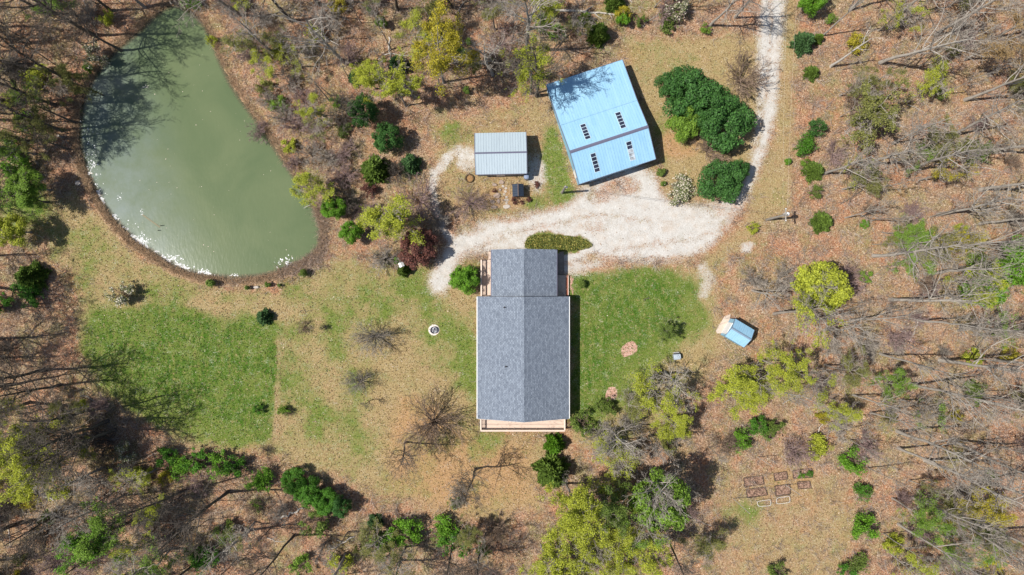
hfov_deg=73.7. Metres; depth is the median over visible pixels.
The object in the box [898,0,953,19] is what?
bare tree
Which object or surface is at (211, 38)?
leafy shrub
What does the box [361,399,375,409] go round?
sapling
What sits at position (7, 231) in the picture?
leafy tree
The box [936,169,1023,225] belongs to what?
bare tree
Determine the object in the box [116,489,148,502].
sapling
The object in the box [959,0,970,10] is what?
budding tree
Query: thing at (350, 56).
bare bush
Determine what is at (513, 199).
leafy shrub
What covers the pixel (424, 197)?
bare bush
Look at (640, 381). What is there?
budding tree
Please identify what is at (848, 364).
budding tree
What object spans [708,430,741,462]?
bare bush
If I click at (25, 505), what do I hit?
leafy shrub
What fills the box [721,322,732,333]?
door
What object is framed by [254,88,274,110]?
bare bush
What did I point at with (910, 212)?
bare bush
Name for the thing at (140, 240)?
pollen foam
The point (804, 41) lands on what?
cedar tree
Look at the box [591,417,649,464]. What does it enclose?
bare tree
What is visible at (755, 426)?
leafy shrub
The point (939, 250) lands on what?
sapling
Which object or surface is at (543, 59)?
budding tree
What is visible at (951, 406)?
sapling
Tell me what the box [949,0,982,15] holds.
sapling
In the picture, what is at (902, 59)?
sapling
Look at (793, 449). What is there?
bare bush
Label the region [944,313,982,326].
sapling
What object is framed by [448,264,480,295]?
evergreen tree
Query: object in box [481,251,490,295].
wooden deck
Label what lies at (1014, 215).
bare bush
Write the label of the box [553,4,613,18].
fallen log
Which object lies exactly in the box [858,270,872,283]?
leafy shrub
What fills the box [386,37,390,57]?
fallen log
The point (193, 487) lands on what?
bare bush
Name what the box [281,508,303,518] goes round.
fallen log
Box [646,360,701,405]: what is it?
bare tree
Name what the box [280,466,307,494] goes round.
evergreen tree
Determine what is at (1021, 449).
bare bush
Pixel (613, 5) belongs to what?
cedar tree
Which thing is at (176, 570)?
sapling
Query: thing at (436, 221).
bare bush
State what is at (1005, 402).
sapling
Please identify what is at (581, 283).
round shrub
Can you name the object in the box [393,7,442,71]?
budding tree
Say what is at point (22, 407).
budding tree
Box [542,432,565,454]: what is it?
cedar tree
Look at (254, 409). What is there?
leafy shrub
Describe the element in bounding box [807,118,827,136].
leafy shrub
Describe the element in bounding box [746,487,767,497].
raised bed
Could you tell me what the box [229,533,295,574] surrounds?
bare tree
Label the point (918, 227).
budding tree
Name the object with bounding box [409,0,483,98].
budding tree
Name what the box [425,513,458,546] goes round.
leafy shrub
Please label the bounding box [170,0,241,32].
bare tree
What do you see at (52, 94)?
sapling
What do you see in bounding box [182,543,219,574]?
leafy shrub
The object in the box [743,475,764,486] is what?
raised bed
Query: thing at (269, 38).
budding tree
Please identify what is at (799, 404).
bare tree
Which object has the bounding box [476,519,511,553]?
bare bush
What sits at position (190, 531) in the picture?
sapling
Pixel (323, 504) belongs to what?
evergreen tree
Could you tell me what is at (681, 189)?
leafy shrub
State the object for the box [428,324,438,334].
fire pit
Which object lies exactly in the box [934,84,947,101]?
leafy shrub
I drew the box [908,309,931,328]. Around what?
bare bush
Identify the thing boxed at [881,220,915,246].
budding tree
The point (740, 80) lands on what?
bare bush
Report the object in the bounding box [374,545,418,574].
budding tree
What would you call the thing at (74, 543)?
budding tree
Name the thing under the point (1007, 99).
sapling
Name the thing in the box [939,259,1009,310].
budding tree
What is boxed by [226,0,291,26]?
bare tree
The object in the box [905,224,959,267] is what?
budding tree
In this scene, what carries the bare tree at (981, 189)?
on the ground at (598, 228)
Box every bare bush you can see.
[0,27,13,46]
[0,50,26,74]
[0,334,20,366]
[0,485,24,521]
[2,53,26,83]
[17,516,57,556]
[32,543,70,574]
[44,74,71,98]
[62,543,89,564]
[72,0,100,27]
[72,555,109,574]
[73,468,118,507]
[80,391,111,423]
[82,422,117,467]
[113,461,144,491]
[129,526,157,549]
[158,534,172,554]
[181,471,210,495]
[210,0,235,15]
[236,37,267,67]
[241,498,265,520]
[245,1,275,31]
[245,118,270,144]
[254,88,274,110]
[259,445,272,458]
[263,16,291,39]
[264,99,299,126]
[266,500,291,524]
[272,67,302,98]
[279,107,312,137]
[282,152,301,171]
[283,85,318,115]
[291,139,322,168]
[295,319,311,333]
[298,115,333,145]
[305,1,347,44]
[314,143,341,172]
[316,538,330,555]
[323,158,358,188]
[329,137,358,169]
[329,179,356,213]
[333,39,361,67]
[353,199,382,229]
[365,237,401,276]
[384,158,411,186]
[393,173,437,221]
[423,208,449,232]
[446,479,474,510]
[458,562,482,574]
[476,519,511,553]
[477,48,503,74]
[483,17,519,55]
[579,419,617,453]
[616,405,646,437]
[650,0,686,25]
[666,426,688,450]
[683,504,701,528]
[690,125,731,165]
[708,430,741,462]
[719,44,777,99]
[737,265,774,292]
[769,261,797,297]
[781,435,815,476]
[810,375,840,394]
[820,331,845,361]
[823,135,855,169]
[823,416,858,443]
[839,76,886,130]
[842,259,867,296]
[851,428,886,466]
[852,328,883,359]
[860,201,878,219]
[860,337,883,362]
[883,322,920,352]
[886,340,905,356]
[893,490,919,510]
[898,202,930,223]
[903,517,932,548]
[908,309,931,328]
[912,273,942,292]
[918,276,942,298]
[933,549,958,574]
[937,344,956,360]
[949,11,976,41]
[954,28,980,47]
[958,23,995,56]
[964,449,981,469]
[967,115,991,133]
[1002,207,1023,229]
[1004,150,1022,169]
[1014,433,1023,460]
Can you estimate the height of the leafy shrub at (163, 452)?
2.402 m
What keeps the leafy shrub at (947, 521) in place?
on the ground at (598, 228)
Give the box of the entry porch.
[557,275,568,295]
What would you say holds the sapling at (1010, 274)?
on the ground at (598, 228)
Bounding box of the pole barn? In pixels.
[546,60,655,184]
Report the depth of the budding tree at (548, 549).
74.04 m
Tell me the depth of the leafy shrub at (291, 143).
81.07 m
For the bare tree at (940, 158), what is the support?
on the ground at (598, 228)
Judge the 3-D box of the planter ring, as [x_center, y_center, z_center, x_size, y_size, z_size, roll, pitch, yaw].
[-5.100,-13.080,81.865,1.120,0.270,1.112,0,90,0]
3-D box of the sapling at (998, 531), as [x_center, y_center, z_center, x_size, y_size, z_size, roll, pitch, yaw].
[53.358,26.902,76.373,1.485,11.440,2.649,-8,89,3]
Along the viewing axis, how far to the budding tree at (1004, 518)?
75.59 m
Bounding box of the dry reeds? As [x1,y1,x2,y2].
[270,197,333,283]
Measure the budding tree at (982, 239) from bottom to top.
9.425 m
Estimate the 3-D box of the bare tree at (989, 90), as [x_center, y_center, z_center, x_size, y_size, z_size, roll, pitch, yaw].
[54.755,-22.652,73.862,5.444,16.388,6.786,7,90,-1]
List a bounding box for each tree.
[0,0,45,17]
[0,0,94,36]
[0,9,62,102]
[0,45,56,111]
[0,60,26,69]
[0,74,75,123]
[0,77,63,146]
[0,115,70,160]
[0,118,36,175]
[0,161,48,218]
[0,170,27,207]
[0,212,31,247]
[0,352,55,423]
[0,354,61,432]
[0,393,37,426]
[0,400,31,426]
[0,404,111,490]
[0,410,86,481]
[0,417,116,500]
[0,422,63,471]
[0,453,74,504]
[0,477,76,573]
[2,382,101,463]
[3,134,30,143]
[5,75,47,117]
[10,167,51,202]
[13,259,52,290]
[17,0,76,26]
[18,0,122,70]
[19,456,106,525]
[21,478,125,556]
[41,57,103,113]
[45,399,94,430]
[47,0,112,15]
[52,514,131,574]
[66,424,98,460]
[71,496,143,565]
[97,481,189,538]
[98,545,166,574]
[101,472,229,572]
[106,537,152,569]
[107,466,156,495]
[124,492,177,538]
[128,535,192,574]
[135,0,146,8]
[143,566,192,574]
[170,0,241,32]
[198,522,251,574]
[219,19,275,57]
[221,0,273,50]
[222,521,261,555]
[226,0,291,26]
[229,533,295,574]
[248,47,282,83]
[256,307,273,325]
[258,25,299,57]
[260,0,347,82]
[277,39,311,76]
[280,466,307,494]
[289,168,335,206]
[293,92,327,126]
[293,475,322,507]
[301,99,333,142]
[306,77,329,101]
[312,487,337,515]
[314,85,367,134]
[318,553,347,574]
[320,196,346,220]
[329,494,352,518]
[338,220,363,244]
[339,318,396,360]
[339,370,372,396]
[346,92,378,127]
[348,69,360,87]
[349,55,387,103]
[356,191,424,245]
[356,516,398,566]
[359,0,388,26]
[359,153,391,186]
[367,513,384,529]
[368,57,424,106]
[371,121,404,154]
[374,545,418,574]
[378,442,429,487]
[385,380,471,466]
[388,55,409,73]
[390,559,411,573]
[392,0,447,41]
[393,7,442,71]
[395,0,398,10]
[396,263,412,277]
[397,228,438,269]
[398,153,421,178]
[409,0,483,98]
[421,545,466,574]
[441,454,494,520]
[445,181,490,221]
[446,0,453,8]
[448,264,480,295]
[449,513,485,553]
[451,554,503,574]
[456,27,515,76]
[456,42,493,73]
[471,0,513,29]
[485,0,565,50]
[493,18,579,104]
[498,32,564,102]
[517,542,571,574]
[518,0,565,26]
[530,451,570,489]
[535,482,605,543]
[536,525,586,574]
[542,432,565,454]
[556,549,608,574]
[560,474,611,542]
[563,548,592,574]
[564,10,598,36]
[572,524,614,572]
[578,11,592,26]
[584,431,640,477]
[586,21,610,50]
[588,478,630,538]
[590,548,639,574]
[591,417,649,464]
[594,505,645,565]
[602,541,643,574]
[603,0,625,13]
[604,439,640,484]
[612,487,637,515]
[613,380,647,424]
[622,491,671,562]
[624,360,680,421]
[627,522,673,574]
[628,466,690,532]
[641,531,703,574]
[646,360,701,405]
[648,404,694,441]
[653,67,687,99]
[654,317,678,345]
[662,64,720,121]
[662,374,702,412]
[664,106,700,143]
[674,526,729,569]
[689,80,733,129]
[696,158,745,203]
[700,94,757,153]
[707,362,761,422]
[708,0,773,26]
[724,352,791,411]
[728,158,749,182]
[733,0,774,19]
[750,277,793,314]
[756,336,816,396]
[770,385,832,416]
[772,277,853,349]
[786,31,814,58]
[790,260,853,312]
[792,366,843,415]
[797,0,827,17]
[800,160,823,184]
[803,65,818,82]
[803,297,881,345]
[807,210,833,235]
[812,394,865,430]
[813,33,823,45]
[823,0,866,34]
[823,136,895,193]
[823,298,886,352]
[824,345,882,394]
[829,23,882,67]
[839,65,876,97]
[839,73,911,155]
[839,155,876,189]
[842,153,891,197]
[844,193,892,222]
[850,301,933,333]
[851,66,907,93]
[851,390,925,428]
[858,122,946,173]
[861,366,918,406]
[869,408,960,445]
[871,213,1000,285]
[877,0,923,31]
[878,0,1012,69]
[879,353,987,398]
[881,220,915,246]
[884,237,939,281]
[885,547,940,574]
[888,260,1012,331]
[889,0,933,32]
[889,212,936,262]
[891,101,976,148]
[891,488,955,544]
[894,148,938,177]
[895,429,1014,493]
[896,432,1013,503]
[897,522,1003,574]
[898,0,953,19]
[899,391,954,435]
[903,54,953,105]
[905,116,1002,185]
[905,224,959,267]
[909,378,1023,439]
[909,479,953,503]
[911,496,1013,558]
[916,107,971,162]
[917,310,1022,342]
[918,152,980,181]
[919,220,1023,261]
[923,243,1023,293]
[923,457,1023,513]
[924,222,992,264]
[924,521,994,573]
[925,494,975,528]
[928,497,979,527]
[933,0,1023,36]
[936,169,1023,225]
[938,331,1023,403]
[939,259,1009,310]
[945,515,1023,574]
[948,438,1023,507]
[949,287,985,310]
[950,86,1023,146]
[953,486,1018,527]
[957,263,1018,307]
[957,305,1018,350]
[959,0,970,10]
[959,302,1023,350]
[960,517,1021,556]
[962,9,1023,78]
[963,40,1023,101]
[975,390,1023,410]
[978,172,1023,207]
[979,215,1023,231]
[979,462,1023,508]
[979,526,1021,569]
[982,245,1023,296]
[987,234,1023,284]
[991,528,1023,544]
[993,145,1023,150]
[993,358,1023,363]
[994,383,1023,429]
[996,0,1023,38]
[1009,56,1023,107]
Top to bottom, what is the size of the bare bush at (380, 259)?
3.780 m
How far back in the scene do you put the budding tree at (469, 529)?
77.88 m
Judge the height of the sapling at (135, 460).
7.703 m
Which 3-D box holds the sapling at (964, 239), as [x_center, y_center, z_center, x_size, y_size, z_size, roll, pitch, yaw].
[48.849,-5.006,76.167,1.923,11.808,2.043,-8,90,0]
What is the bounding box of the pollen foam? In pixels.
[80,118,292,275]
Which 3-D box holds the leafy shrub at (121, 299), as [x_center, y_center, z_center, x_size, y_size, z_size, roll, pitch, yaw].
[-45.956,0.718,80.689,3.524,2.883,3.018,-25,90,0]
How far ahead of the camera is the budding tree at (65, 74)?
76.73 m
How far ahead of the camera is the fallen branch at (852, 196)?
81.86 m
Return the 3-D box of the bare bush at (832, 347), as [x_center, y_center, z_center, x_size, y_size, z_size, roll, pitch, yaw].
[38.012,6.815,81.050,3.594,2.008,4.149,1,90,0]
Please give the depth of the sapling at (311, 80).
76.51 m
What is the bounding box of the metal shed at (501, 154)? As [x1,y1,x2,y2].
[474,132,526,175]
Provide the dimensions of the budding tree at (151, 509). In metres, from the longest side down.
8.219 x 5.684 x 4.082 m
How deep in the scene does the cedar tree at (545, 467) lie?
79.92 m
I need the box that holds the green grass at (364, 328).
[0,10,975,568]
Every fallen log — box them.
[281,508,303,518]
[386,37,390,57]
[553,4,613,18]
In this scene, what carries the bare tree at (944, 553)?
on the ground at (598, 228)
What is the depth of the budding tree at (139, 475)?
77.78 m
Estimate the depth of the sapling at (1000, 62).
78.30 m
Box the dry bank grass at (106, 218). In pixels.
[68,0,328,288]
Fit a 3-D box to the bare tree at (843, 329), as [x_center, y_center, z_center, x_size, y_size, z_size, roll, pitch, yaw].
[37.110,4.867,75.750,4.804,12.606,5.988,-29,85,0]
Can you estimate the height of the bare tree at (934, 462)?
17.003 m
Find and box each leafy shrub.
[0,154,34,178]
[0,291,15,313]
[1,93,14,109]
[2,135,21,160]
[6,569,21,574]
[8,278,47,309]
[9,552,28,567]
[13,110,31,133]
[18,64,50,93]
[20,491,41,510]
[37,508,55,525]
[46,407,62,426]
[51,486,66,499]
[74,398,88,413]
[76,37,111,68]
[81,62,92,73]
[94,8,114,25]
[103,279,135,307]
[108,440,137,467]
[132,466,153,486]
[154,470,172,486]
[155,446,177,469]
[166,453,198,480]
[179,0,201,8]
[179,447,209,474]
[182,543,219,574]
[199,445,231,482]
[205,34,217,47]
[212,518,236,547]
[222,454,246,478]
[231,0,250,10]
[243,464,273,492]
[250,499,261,512]
[252,403,264,414]
[253,80,273,96]
[264,94,288,116]
[271,43,289,56]
[277,404,290,415]
[280,137,295,154]
[285,552,312,574]
[297,506,332,539]
[303,21,323,43]
[326,0,347,12]
[326,550,354,574]
[329,96,341,108]
[335,121,351,139]
[352,543,365,556]
[359,181,377,199]
[366,522,403,554]
[392,517,424,550]
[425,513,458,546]
[437,528,469,558]
[447,497,461,509]
[475,541,491,560]
[511,196,518,204]
[531,9,556,32]
[534,181,540,188]
[548,22,565,39]
[567,409,596,439]
[593,396,617,418]
[608,438,622,454]
[614,5,632,25]
[633,11,650,27]
[659,10,682,35]
[660,437,678,454]
[662,0,689,20]
[664,173,697,205]
[699,22,711,35]
[726,427,752,455]
[745,221,758,234]
[745,414,769,436]
[759,418,786,441]
[765,561,787,574]
[792,131,820,156]
[797,471,805,478]
[800,158,810,168]
[805,433,834,461]
[805,470,813,476]
[806,183,823,199]
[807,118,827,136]
[814,412,830,424]
[824,12,838,24]
[835,445,869,478]
[836,562,858,574]
[846,30,869,55]
[846,552,871,572]
[850,510,882,539]
[852,482,873,503]
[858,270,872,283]
[859,219,869,228]
[881,409,897,427]
[881,532,906,553]
[916,138,940,161]
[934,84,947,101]
[939,515,952,525]
[945,43,964,57]
[947,407,965,424]
[953,134,980,154]
[953,223,968,233]
[959,346,984,367]
[960,377,987,406]
[965,250,992,265]
[966,141,992,163]
[967,518,986,536]
[975,134,998,159]
[980,555,1005,574]
[985,470,999,483]
[991,322,1006,337]
[999,343,1021,360]
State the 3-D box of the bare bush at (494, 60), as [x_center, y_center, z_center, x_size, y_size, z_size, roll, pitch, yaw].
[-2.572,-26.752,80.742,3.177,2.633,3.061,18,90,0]
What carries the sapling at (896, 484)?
on the ground at (598, 228)
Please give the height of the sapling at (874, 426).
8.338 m
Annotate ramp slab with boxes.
[716,314,730,332]
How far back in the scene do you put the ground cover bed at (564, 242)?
81.81 m
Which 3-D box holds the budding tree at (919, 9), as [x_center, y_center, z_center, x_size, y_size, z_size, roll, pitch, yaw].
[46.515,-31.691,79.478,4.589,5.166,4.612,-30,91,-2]
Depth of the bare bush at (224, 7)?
80.67 m
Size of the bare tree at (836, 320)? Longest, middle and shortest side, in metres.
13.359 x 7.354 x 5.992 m
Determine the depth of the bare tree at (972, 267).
72.36 m
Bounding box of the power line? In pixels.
[570,187,784,214]
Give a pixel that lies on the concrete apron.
(560, 262)
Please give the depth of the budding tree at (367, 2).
77.37 m
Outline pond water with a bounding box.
[79,4,320,278]
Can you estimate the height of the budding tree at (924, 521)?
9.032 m
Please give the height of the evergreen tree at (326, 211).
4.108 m
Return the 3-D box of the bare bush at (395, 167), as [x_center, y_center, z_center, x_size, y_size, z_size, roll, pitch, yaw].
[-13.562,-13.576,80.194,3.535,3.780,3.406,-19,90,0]
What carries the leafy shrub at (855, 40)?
on the ground at (598, 228)
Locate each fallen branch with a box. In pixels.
[328,536,354,550]
[839,187,863,204]
[859,268,885,289]
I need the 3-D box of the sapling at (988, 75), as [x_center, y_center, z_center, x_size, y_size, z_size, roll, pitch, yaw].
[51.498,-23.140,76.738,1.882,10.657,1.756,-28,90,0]
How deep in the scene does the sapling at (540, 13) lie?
75.23 m
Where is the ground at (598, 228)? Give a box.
[0,0,1023,574]
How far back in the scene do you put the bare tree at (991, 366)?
72.51 m
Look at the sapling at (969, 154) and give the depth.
74.70 m
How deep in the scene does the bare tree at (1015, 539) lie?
78.66 m
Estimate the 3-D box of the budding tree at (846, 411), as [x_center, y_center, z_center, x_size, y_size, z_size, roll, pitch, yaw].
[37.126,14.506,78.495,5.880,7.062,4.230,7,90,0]
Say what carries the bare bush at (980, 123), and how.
on the ground at (598, 228)
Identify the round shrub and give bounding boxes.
[205,279,214,288]
[298,269,307,277]
[374,16,387,26]
[457,46,467,56]
[463,86,469,93]
[577,279,586,288]
[615,12,629,24]
[656,168,665,176]
[784,158,791,164]
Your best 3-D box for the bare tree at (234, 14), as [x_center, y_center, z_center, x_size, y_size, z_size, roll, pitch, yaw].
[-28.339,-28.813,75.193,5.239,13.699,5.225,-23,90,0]
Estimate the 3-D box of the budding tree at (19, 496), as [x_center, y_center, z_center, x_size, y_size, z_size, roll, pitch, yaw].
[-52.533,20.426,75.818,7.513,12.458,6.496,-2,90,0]
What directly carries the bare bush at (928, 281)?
on the ground at (598, 228)
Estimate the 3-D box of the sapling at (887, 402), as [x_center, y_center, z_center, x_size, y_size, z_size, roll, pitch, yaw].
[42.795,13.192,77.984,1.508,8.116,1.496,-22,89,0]
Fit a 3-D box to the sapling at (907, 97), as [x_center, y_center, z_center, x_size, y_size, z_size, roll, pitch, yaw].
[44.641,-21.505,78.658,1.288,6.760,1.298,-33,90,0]
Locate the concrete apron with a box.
[557,251,563,274]
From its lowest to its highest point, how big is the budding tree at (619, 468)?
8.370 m
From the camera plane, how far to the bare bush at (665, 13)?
80.03 m
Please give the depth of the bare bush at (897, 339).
80.53 m
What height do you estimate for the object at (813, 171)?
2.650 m
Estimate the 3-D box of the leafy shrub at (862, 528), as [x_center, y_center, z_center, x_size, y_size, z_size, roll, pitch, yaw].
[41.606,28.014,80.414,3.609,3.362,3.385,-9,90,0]
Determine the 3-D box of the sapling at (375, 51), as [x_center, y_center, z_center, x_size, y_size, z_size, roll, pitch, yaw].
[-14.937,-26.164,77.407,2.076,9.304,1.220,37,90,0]
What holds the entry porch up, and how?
on the ground at (598, 228)
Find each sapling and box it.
[0,407,47,420]
[12,34,55,64]
[14,37,48,60]
[22,116,68,133]
[37,84,73,101]
[54,508,108,543]
[64,432,103,445]
[69,505,117,539]
[79,479,132,511]
[85,515,131,537]
[105,495,159,530]
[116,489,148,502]
[120,450,155,469]
[153,526,192,556]
[167,565,189,574]
[172,519,208,546]
[187,526,219,549]
[206,557,237,574]
[244,529,269,555]
[285,0,328,39]
[307,73,330,95]
[313,542,326,562]
[322,531,348,568]
[327,46,349,79]
[330,559,348,574]
[346,0,361,23]
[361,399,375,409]
[366,37,387,67]
[368,11,391,49]
[376,548,391,574]
[377,55,399,95]
[400,54,409,73]
[472,533,488,567]
[509,13,521,38]
[534,0,545,37]
[561,470,568,488]
[569,0,585,29]
[645,436,667,463]
[650,433,680,467]
[667,460,700,502]
[708,447,726,462]
[840,94,877,116]
[843,48,881,69]
[846,430,875,442]
[850,297,879,304]
[850,439,902,470]
[861,29,875,39]
[861,419,891,433]
[862,200,898,216]
[866,170,929,191]
[867,396,899,409]
[867,467,919,493]
[871,135,927,164]
[872,212,920,224]
[872,236,915,250]
[883,532,942,574]
[886,245,917,255]
[889,87,920,105]
[890,404,953,432]
[891,54,917,67]
[896,434,930,452]
[897,120,935,136]
[901,342,931,353]
[903,30,964,67]
[906,18,965,59]
[915,410,969,428]
[918,37,982,66]
[918,231,990,248]
[920,10,952,35]
[921,480,963,498]
[927,537,976,574]
[928,244,953,256]
[930,193,994,217]
[933,146,1004,164]
[933,413,979,428]
[934,401,962,409]
[936,144,996,164]
[942,63,1002,93]
[944,225,984,242]
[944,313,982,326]
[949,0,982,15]
[959,400,1008,420]
[961,134,1018,160]
[961,369,1007,384]
[966,144,1023,156]
[967,512,1023,544]
[968,540,1023,570]
[969,545,1022,572]
[972,413,1013,425]
[977,438,1023,458]
[980,57,1019,71]
[980,393,1023,412]
[983,396,1023,413]
[988,92,1019,107]
[993,269,1021,282]
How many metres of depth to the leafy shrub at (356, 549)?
80.56 m
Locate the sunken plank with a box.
[142,215,161,230]
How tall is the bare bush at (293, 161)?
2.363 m
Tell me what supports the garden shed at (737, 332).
on the ground at (598, 228)
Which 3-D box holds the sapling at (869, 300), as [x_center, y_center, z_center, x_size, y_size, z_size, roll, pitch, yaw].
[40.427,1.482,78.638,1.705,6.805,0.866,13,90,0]
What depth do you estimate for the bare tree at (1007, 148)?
79.12 m
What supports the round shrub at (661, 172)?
on the ground at (598, 228)
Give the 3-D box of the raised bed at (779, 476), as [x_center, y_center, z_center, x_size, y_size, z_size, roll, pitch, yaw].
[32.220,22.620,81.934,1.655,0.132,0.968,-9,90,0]
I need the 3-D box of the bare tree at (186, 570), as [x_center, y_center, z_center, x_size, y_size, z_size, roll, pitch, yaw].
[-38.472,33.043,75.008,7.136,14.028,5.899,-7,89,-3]
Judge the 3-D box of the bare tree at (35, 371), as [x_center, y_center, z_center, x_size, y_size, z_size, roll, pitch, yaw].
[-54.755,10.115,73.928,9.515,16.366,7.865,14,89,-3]
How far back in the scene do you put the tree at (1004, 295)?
77.18 m
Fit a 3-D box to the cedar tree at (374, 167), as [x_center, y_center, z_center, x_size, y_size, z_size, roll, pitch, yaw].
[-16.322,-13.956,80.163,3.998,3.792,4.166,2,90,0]
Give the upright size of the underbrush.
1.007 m
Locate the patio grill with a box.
[672,352,680,359]
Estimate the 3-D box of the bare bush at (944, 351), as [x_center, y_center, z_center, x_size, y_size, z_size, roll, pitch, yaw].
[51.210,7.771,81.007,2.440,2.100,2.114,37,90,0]
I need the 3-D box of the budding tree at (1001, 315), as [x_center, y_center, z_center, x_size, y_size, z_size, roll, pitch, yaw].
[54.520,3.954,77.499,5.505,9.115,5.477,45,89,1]
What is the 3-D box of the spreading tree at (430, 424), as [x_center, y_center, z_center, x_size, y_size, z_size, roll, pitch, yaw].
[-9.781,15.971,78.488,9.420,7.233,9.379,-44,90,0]
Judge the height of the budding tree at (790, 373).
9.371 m
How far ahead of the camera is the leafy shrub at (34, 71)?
80.83 m
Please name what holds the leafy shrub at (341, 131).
on the ground at (598, 228)
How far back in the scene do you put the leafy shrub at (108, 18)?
80.62 m
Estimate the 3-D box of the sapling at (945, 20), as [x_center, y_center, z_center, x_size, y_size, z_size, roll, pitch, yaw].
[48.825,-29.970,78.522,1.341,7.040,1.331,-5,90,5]
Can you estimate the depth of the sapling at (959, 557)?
75.15 m
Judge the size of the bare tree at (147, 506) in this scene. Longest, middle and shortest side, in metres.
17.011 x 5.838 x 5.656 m
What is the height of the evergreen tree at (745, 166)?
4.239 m
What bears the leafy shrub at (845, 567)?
on the ground at (598, 228)
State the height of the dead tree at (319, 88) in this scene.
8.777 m
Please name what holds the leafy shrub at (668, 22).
on the ground at (598, 228)
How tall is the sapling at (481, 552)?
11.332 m
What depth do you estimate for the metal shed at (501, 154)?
79.28 m
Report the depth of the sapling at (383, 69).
73.49 m
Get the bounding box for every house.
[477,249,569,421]
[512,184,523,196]
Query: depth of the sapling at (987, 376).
77.03 m
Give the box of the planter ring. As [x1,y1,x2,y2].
[465,174,473,182]
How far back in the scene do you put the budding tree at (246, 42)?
76.73 m
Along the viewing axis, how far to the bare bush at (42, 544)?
80.46 m
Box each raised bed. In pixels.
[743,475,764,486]
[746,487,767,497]
[774,471,787,480]
[774,484,790,495]
[792,468,812,478]
[797,481,811,488]
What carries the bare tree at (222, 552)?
on the ground at (598, 228)
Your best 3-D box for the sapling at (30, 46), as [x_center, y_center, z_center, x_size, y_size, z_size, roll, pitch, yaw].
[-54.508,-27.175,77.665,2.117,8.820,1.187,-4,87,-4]
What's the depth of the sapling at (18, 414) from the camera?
75.48 m
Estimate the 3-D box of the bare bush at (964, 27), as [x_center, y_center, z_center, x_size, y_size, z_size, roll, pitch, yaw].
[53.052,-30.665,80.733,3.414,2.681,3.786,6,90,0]
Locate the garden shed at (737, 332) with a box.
[720,319,754,346]
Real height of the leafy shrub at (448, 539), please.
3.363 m
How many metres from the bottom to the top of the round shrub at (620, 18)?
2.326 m
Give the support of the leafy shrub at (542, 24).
on the ground at (598, 228)
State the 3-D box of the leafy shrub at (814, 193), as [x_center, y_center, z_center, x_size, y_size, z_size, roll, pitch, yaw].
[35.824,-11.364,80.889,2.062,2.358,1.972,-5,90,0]
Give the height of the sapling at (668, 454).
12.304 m
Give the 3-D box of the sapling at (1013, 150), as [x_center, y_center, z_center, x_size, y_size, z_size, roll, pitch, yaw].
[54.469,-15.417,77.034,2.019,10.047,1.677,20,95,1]
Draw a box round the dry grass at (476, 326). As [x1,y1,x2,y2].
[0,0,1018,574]
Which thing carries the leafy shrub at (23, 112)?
on the ground at (598, 228)
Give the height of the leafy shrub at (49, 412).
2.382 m
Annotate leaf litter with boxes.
[0,0,1023,574]
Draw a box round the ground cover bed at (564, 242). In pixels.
[524,234,591,251]
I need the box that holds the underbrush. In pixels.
[0,0,1023,574]
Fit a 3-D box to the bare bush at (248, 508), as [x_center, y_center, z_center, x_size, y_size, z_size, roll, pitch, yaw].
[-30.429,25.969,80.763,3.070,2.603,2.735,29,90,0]
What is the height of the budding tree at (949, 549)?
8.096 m
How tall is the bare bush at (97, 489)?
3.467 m
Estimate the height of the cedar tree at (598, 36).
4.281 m
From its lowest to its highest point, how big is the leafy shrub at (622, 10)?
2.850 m
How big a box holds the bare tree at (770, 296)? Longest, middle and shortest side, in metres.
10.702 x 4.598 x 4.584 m
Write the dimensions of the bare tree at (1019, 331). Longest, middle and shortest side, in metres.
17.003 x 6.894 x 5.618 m
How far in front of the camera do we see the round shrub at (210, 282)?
80.81 m
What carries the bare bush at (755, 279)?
on the ground at (598, 228)
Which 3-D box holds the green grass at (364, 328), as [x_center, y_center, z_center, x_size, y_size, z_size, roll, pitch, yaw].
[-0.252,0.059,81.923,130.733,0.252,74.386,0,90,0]
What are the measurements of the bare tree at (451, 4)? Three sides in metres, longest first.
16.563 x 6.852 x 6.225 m
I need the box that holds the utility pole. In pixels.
[765,208,789,220]
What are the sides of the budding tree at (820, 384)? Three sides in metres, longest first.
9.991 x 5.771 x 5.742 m
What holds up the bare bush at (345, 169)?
on the ground at (598, 228)
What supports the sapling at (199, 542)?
on the ground at (598, 228)
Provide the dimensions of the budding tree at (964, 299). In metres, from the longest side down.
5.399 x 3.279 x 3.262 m
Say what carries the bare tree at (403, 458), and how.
on the ground at (598, 228)
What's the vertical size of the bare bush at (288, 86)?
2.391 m
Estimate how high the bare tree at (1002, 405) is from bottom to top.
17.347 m
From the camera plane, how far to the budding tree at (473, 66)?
78.22 m
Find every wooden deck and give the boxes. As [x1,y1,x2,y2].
[480,419,564,431]
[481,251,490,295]
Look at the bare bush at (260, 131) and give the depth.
81.31 m
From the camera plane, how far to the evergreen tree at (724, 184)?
78.51 m
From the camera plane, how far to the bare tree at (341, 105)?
73.88 m
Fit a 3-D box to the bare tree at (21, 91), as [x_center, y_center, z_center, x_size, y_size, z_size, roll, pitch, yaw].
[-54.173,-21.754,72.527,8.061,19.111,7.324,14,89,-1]
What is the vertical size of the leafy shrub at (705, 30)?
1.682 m
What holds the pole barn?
on the ground at (598, 228)
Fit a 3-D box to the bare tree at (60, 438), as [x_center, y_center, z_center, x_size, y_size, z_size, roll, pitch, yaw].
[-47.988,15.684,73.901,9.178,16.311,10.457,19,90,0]
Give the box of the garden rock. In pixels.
[493,193,500,197]

